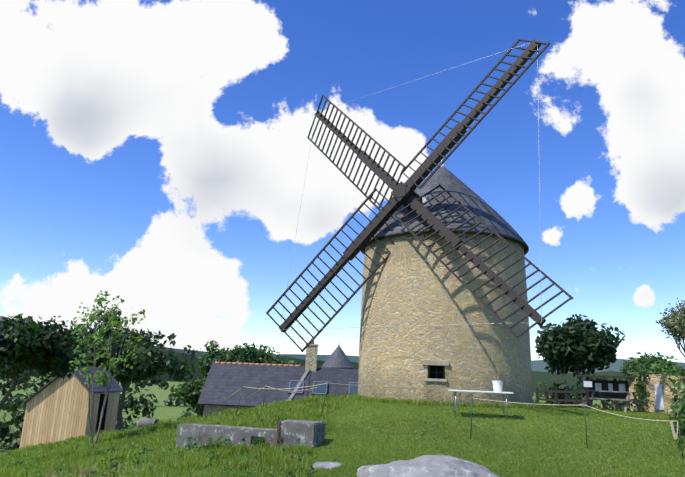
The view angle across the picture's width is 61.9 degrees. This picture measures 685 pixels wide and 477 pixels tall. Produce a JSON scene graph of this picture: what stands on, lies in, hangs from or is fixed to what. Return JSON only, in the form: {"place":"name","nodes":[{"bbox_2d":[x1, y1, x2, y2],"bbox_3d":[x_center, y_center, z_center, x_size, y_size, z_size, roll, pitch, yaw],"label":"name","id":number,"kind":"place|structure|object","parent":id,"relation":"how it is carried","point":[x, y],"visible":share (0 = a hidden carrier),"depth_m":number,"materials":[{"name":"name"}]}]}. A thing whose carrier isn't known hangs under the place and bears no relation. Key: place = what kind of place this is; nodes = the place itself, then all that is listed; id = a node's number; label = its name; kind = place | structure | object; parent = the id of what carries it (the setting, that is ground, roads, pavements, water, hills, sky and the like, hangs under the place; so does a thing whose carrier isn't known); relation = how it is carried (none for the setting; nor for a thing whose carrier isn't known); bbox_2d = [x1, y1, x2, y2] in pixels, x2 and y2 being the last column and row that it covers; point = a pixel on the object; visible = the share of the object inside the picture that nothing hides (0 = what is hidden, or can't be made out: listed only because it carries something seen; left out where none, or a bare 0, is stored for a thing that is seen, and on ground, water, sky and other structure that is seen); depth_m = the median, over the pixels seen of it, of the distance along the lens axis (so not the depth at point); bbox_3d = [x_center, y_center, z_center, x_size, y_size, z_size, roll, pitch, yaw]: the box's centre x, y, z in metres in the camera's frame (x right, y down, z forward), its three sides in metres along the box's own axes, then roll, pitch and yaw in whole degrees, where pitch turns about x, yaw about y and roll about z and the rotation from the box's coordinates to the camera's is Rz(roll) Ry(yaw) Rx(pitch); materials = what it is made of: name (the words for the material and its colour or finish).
{"place":"outdoors","nodes":[
{"label":"outdoors","id":0,"kind":"place"},
{"bbox_2d":[0,376,684,476],"bbox_3d":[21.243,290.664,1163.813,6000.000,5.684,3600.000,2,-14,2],"label":"terrain","id":1,"kind":"structure","parent":0,"point":[162,412],"depth_m":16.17,"materials":[{"name":"green plant"}]},
{"bbox_2d":[0,404,25,449],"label":"hedge","id":2,"kind":"object","parent":1,"relation":"on","point":[17,420],"visible":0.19,"depth_m":35.57,"materials":[{"name":"green plant"}]},
{"bbox_2d":[0,315,86,410],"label":"tree","id":3,"kind":"object","parent":1,"relation":"on","point":[27,343],"depth_m":21.64,"materials":[{"name":"green plant"}]},
{"bbox_2d":[19,371,119,447],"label":"shed walls","id":4,"kind":"structure","parent":1,"relation":"on","point":[56,409],"depth_m":29.42,"materials":[{"name":"beige wood"}]},
{"bbox_2d":[22,366,123,403],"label":"shed roof","id":5,"kind":"structure","parent":4,"relation":"on","point":[115,387],"depth_m":30.81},
{"bbox_2d":[1,375,198,434],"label":"hedge","id":6,"kind":"object","parent":1,"relation":"on","point":[133,404],"visible":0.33,"depth_m":60.51,"materials":[{"name":"green plant"}]},
{"bbox_2d":[0,313,204,408],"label":"trees","id":7,"kind":"object","parent":1,"relation":"on","point":[18,400],"visible":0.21,"depth_m":94.30,"materials":[{"name":"green plant"}]},
{"bbox_2d":[69,290,145,444],"bbox_3d":[-7.766,4.049,18.081,2.384,4.798,2.644,2,-14,2],"label":"tree sapling","id":8,"kind":"object","parent":1,"relation":"on","point":[112,364],"depth_m":17.99,"materials":[{"name":"green plant"}]},
{"bbox_2d":[49,308,194,430],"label":"tree","id":9,"kind":"object","parent":1,"relation":"on","point":[147,361],"depth_m":41.51,"materials":[{"name":"green plant"}]},
{"bbox_2d":[137,418,158,427],"bbox_3d":[-7.250,6.901,21.290,0.720,0.380,0.380,-2,-14,16],"label":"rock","id":10,"kind":"object","parent":1,"relation":"on","point":[141,422],"visible":0.65,"depth_m":21.17,"materials":[{"name":"grey stone"}]},
{"bbox_2d":[173,411,200,419],"bbox_3d":[-9.605,12.098,34.413,2.488,3.276,2.375,2,-14,2],"label":"bush","id":11,"kind":"object","parent":1,"relation":"on","point":[185,414],"visible":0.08,"depth_m":34.90,"materials":[{"name":"green plant"}]},
{"bbox_2d":[174,378,206,415],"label":"tree","id":12,"kind":"object","parent":1,"relation":"on","point":[190,391],"depth_m":55.59,"materials":[{"name":"green plant"}]},
{"bbox_2d":[193,340,260,377],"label":"tree","id":13,"kind":"object","parent":1,"relation":"on","point":[238,354],"visible":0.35,"depth_m":62.05,"materials":[{"name":"green plant"}]},
{"bbox_2d":[184,435,299,450],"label":"nettle weeds","id":14,"kind":"object","parent":1,"relation":"on","point":[224,440],"visible":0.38,"depth_m":13.15,"materials":[{"name":"green plant"}]},
{"bbox_2d":[176,419,324,447],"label":"stone wall","id":15,"kind":"structure","parent":1,"relation":"on","point":[306,432],"depth_m":13.64,"materials":[{"name":"grey stone"}]},
{"bbox_2d":[250,436,263,444],"bbox_3d":[-2.010,4.793,13.515,0.340,0.200,0.040,-1,-14,13],"label":"grass tuft","id":16,"kind":"object","parent":15,"relation":"attached to","point":[252,437],"visible":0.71,"depth_m":13.51,"materials":[{"name":"green plant"}]},
{"bbox_2d":[197,362,357,415],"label":"house roof","id":17,"kind":"structure","parent":1,"relation":"on","point":[223,382],"depth_m":40.01,"materials":[{"name":"grey stone"}]},
{"bbox_2d":[215,362,300,366],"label":"roof ridge tiles","id":18,"kind":"object","parent":17,"relation":"attached to","point":[258,364],"visible":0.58,"depth_m":41.71,"materials":[{"name":"orange tile"}]},
{"bbox_2d":[287,369,309,400],"bbox_3d":[-3.103,10.298,39.655,0.233,2.565,3.111,-4,-15,23],"label":"house gable coping","id":19,"kind":"object","parent":17,"relation":"attached to","point":[299,383],"visible":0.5,"depth_m":39.89,"materials":[{"name":"grey stone"}]},
{"bbox_2d":[305,344,318,371],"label":"house chimney","id":20,"kind":"object","parent":17,"relation":"attached to","point":[311,357],"visible":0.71,"depth_m":41.52,"materials":[{"name":"beige stone"}]},
{"bbox_2d":[288,380,357,394],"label":"skylight frames","id":21,"kind":"structure","parent":17,"relation":"attached to","point":[313,387],"depth_m":39.61,"materials":[{"name":"grey metal"}]},
{"bbox_2d":[289,381,357,393],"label":"skylight panes","id":22,"kind":"structure","parent":21,"relation":"in","point":[322,389],"depth_m":39.55,"materials":[{"name":"blue glass"}]},
{"bbox_2d":[321,345,355,369],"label":"turret roof","id":23,"kind":"structure","parent":17,"relation":"attached to","point":[338,358],"depth_m":52.67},
{"bbox_2d":[276,420,279,445],"bbox_3d":[-1.512,4.671,13.315,0.050,0.820,0.050,2,-14,2],"label":"wooden post","id":24,"kind":"object","parent":1,"relation":"on","point":[278,426],"visible":0.57,"depth_m":13.32,"materials":[{"name":"brown wood"}]},
{"bbox_2d":[312,462,343,468],"bbox_3d":[-0.249,4.491,11.129,0.649,0.251,0.693,-7,-17,35],"label":"flat stone","id":25,"kind":"object","parent":1,"relation":"on","point":[319,465],"visible":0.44,"depth_m":10.95,"materials":[{"name":"grey stone"}]},
{"bbox_2d":[357,455,499,476],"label":"boulder","id":26,"kind":"object","parent":1,"relation":"on","point":[435,466],"visible":1,"depth_m":8.44,"materials":[{"name":"grey stone"}]},
{"bbox_2d":[235,382,683,459],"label":"fence posts","id":27,"kind":"object","parent":1,"relation":"on","point":[471,419],"visible":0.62,"depth_m":13.23,"materials":[{"name":"green paint"}]},
{"bbox_2d":[226,383,677,438],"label":"fence rope","id":28,"kind":"object","parent":27,"relation":"attached to","point":[673,430],"visible":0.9,"depth_m":13.64,"materials":[{"name":"beige fabric"}]},
{"bbox_2d":[454,391,507,419],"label":"table legs","id":29,"kind":"object","parent":1,"relation":"on","point":[455,408],"visible":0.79,"depth_m":16.84,"materials":[{"name":"silver metal"}]},
{"bbox_2d":[448,389,513,393],"bbox_3d":[4.069,4.539,16.923,1.830,0.045,0.760,0,-14,8],"label":"table top","id":30,"kind":"object","parent":29,"relation":"on","point":[480,391],"visible":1,"depth_m":16.57,"materials":[{"name":"white plastic"}]},
{"bbox_2d":[492,380,502,391],"bbox_3d":[4.591,4.368,16.892,0.326,0.312,0.317,2,-14,2],"label":"white bucket","id":31,"kind":"object","parent":30,"relation":"on","point":[497,386],"visible":0.96,"depth_m":16.79,"materials":[{"name":"white plastic"}]},
{"bbox_2d":[533,380,545,401],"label":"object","id":32,"kind":"object","parent":1,"relation":"on","point":[541,383],"visible":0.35,"depth_m":32.80,"materials":[{"name":"green plant"}]},
{"bbox_2d":[536,388,587,407],"bbox_3d":[11.018,8.197,28.693,0.140,1.302,2.951,12,-17,-35],"label":"dark rail fence","id":33,"kind":"object","parent":1,"relation":"on","point":[566,400],"visible":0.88,"depth_m":28.68,"materials":[{"name":"brown wood"}]},
{"bbox_2d":[548,386,606,406],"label":"hedge","id":34,"kind":"object","parent":1,"relation":"on","point":[570,396],"visible":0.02,"depth_m":41.41,"materials":[{"name":"green plant"}]},
{"bbox_2d":[534,314,624,407],"bbox_3d":[15.288,8.500,36.486,5.796,7.301,4.798,2,-14,2],"label":"tree","id":35,"kind":"object","parent":1,"relation":"on","point":[578,340],"depth_m":35.79,"materials":[{"name":"green plant"}]},
{"bbox_2d":[543,377,629,410],"bbox_3d":[13.752,9.352,32.065,3.304,3.418,8.284,13,-18,-38],"label":"hedge","id":36,"kind":"object","parent":1,"relation":"on","point":[579,387],"visible":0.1,"depth_m":32.60,"materials":[{"name":"green plant"}]},
{"bbox_2d":[576,375,634,409],"bbox_3d":[12.403,7.233,26.103,0.900,1.855,2.997,14,-18,-40],"label":"notice shelter","id":37,"kind":"object","parent":1,"relation":"on","point":[614,382],"visible":0.44,"depth_m":26.42,"materials":[{"name":"brown wood"}]},
{"bbox_2d":[583,381,591,386],"bbox_3d":[11.351,6.734,26.407,0.380,0.260,0.020,2,-14,2],"label":"white sign","id":38,"kind":"object","parent":37,"relation":"attached to","point":[587,383],"visible":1,"depth_m":26.40,"materials":[{"name":"white plastic"}]},
{"bbox_2d":[595,383,624,390],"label":"windows","id":39,"kind":"structure","parent":37,"relation":"attached to","point":[610,387],"depth_m":26.49,"materials":[{"name":"blue glass"}]},
{"bbox_2d":[584,390,644,411],"bbox_3d":[11.044,6.629,23.213,1.500,0.828,1.800,14,-18,-40],"label":"picnic bench","id":40,"kind":"object","parent":1,"relation":"on","point":[626,400],"visible":0.83,"depth_m":22.99,"materials":[{"name":"grey wood"}]},
{"bbox_2d":[630,363,651,411],"bbox_3d":[12.857,6.522,24.553,0.902,2.356,1.201,2,-14,2],"label":"ivy on wall","id":41,"kind":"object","parent":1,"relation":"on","point":[638,388],"visible":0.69,"depth_m":24.48,"materials":[{"name":"green plant"}]},
{"bbox_2d":[619,351,681,378],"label":"tree","id":42,"kind":"object","parent":1,"relation":"on","point":[632,362],"visible":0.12,"depth_m":42.31,"materials":[{"name":"green plant"}]},
{"bbox_2d":[628,374,684,413],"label":"stone wall","id":43,"kind":"structure","parent":1,"relation":"on","point":[651,380],"depth_m":23.83,"materials":[{"name":"beige stone"}]},
{"bbox_2d":[654,384,663,409],"bbox_3d":[13.031,6.525,23.497,0.040,1.000,0.420,4,-14,-6],"label":"door","id":44,"kind":"structure","parent":43,"relation":"attached to","point":[659,397],"depth_m":23.47,"materials":[{"name":"white paint"}]},
{"bbox_2d":[678,366,684,398],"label":"ivy on wall","id":45,"kind":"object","parent":43,"relation":"attached to","point":[682,370],"visible":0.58,"depth_m":22.06,"materials":[{"name":"green plant"}]},
{"bbox_2d":[631,360,683,375],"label":"tree","id":46,"kind":"object","parent":1,"relation":"on","point":[660,369],"visible":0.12,"depth_m":39.82,"materials":[{"name":"green plant"}]},
{"bbox_2d":[663,375,684,446],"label":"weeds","id":47,"kind":"object","parent":1,"relation":"on","point":[677,407],"visible":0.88,"depth_m":13.44,"materials":[{"name":"green plant"}]},
{"bbox_2d":[0,346,684,394],"bbox_3d":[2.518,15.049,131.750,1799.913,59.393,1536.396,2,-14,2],"label":"hills","id":48,"kind":"structure","parent":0,"point":[539,372],"depth_m":396.71,"materials":[{"name":"green plant"}]},
{"bbox_2d":[242,344,299,364],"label":"tree","id":49,"kind":"object","parent":48,"relation":"on","point":[269,357],"depth_m":64.80,"materials":[{"name":"green plant"}]},
{"bbox_2d":[0,0,684,362],"label":"sky","id":50,"kind":"structure","parent":0,"point":[154,154],"materials":[{"name":"blue"}]},
{"bbox_2d":[422,196,428,202],"bbox_3d":[3.334,-1.055,23.755,0.950,1.051,1.264,-8,-17,35],"label":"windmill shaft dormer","id":51,"kind":"object","parent":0,"point":[425,199],"visible":0.07,"depth_m":23.23,"materials":[{"name":"white"}]},
{"bbox_2d":[358,232,532,405],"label":"windmill tower","id":52,"kind":"structure","parent":0,"point":[411,284],"depth_m":21.20,"materials":[{"name":"beige stone"}]},
{"bbox_2d":[422,361,448,365],"bbox_3d":[3.363,4.491,20.549,0.950,0.150,0.360,-1,-14,14],"label":"window lintel","id":53,"kind":"structure","parent":52,"relation":"attached to","point":[440,363],"depth_m":20.38,"materials":[{"name":"grey stone"}]},
{"bbox_2d":[424,378,446,381],"bbox_3d":[3.336,5.053,20.390,0.780,0.090,0.340,-1,-14,14],"label":"window sill","id":54,"kind":"structure","parent":52,"relation":"attached to","point":[431,379],"depth_m":20.23,"materials":[{"name":"grey stone"}]},
{"bbox_2d":[429,365,443,378],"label":"windmill window bars","id":55,"kind":"object","parent":52,"relation":"in","point":[436,372],"visible":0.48,"depth_m":20.74,"materials":[{"name":"black metal"}]},
{"bbox_2d":[361,166,528,254],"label":"windmill roof","id":56,"kind":"structure","parent":52,"relation":"on","point":[467,197],"depth_m":22.82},
{"bbox_2d":[266,39,572,351],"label":"windmill sails","id":57,"kind":"object","parent":56,"relation":"attached to","point":[406,195],"visible":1,"depth_m":22.31},
{"bbox_2d":[281,42,541,329],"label":"windmill sail wires","id":58,"kind":"object","parent":57,"relation":"attached to","point":[539,198],"visible":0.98,"depth_m":21.12,"materials":[{"name":"grey metal"}]},
{"bbox_2d":[656,298,684,356],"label":"budding tree","id":59,"kind":"object","parent":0,"point":[672,319],"depth_m":22.35,"materials":[{"name":"plant"}]}
]}

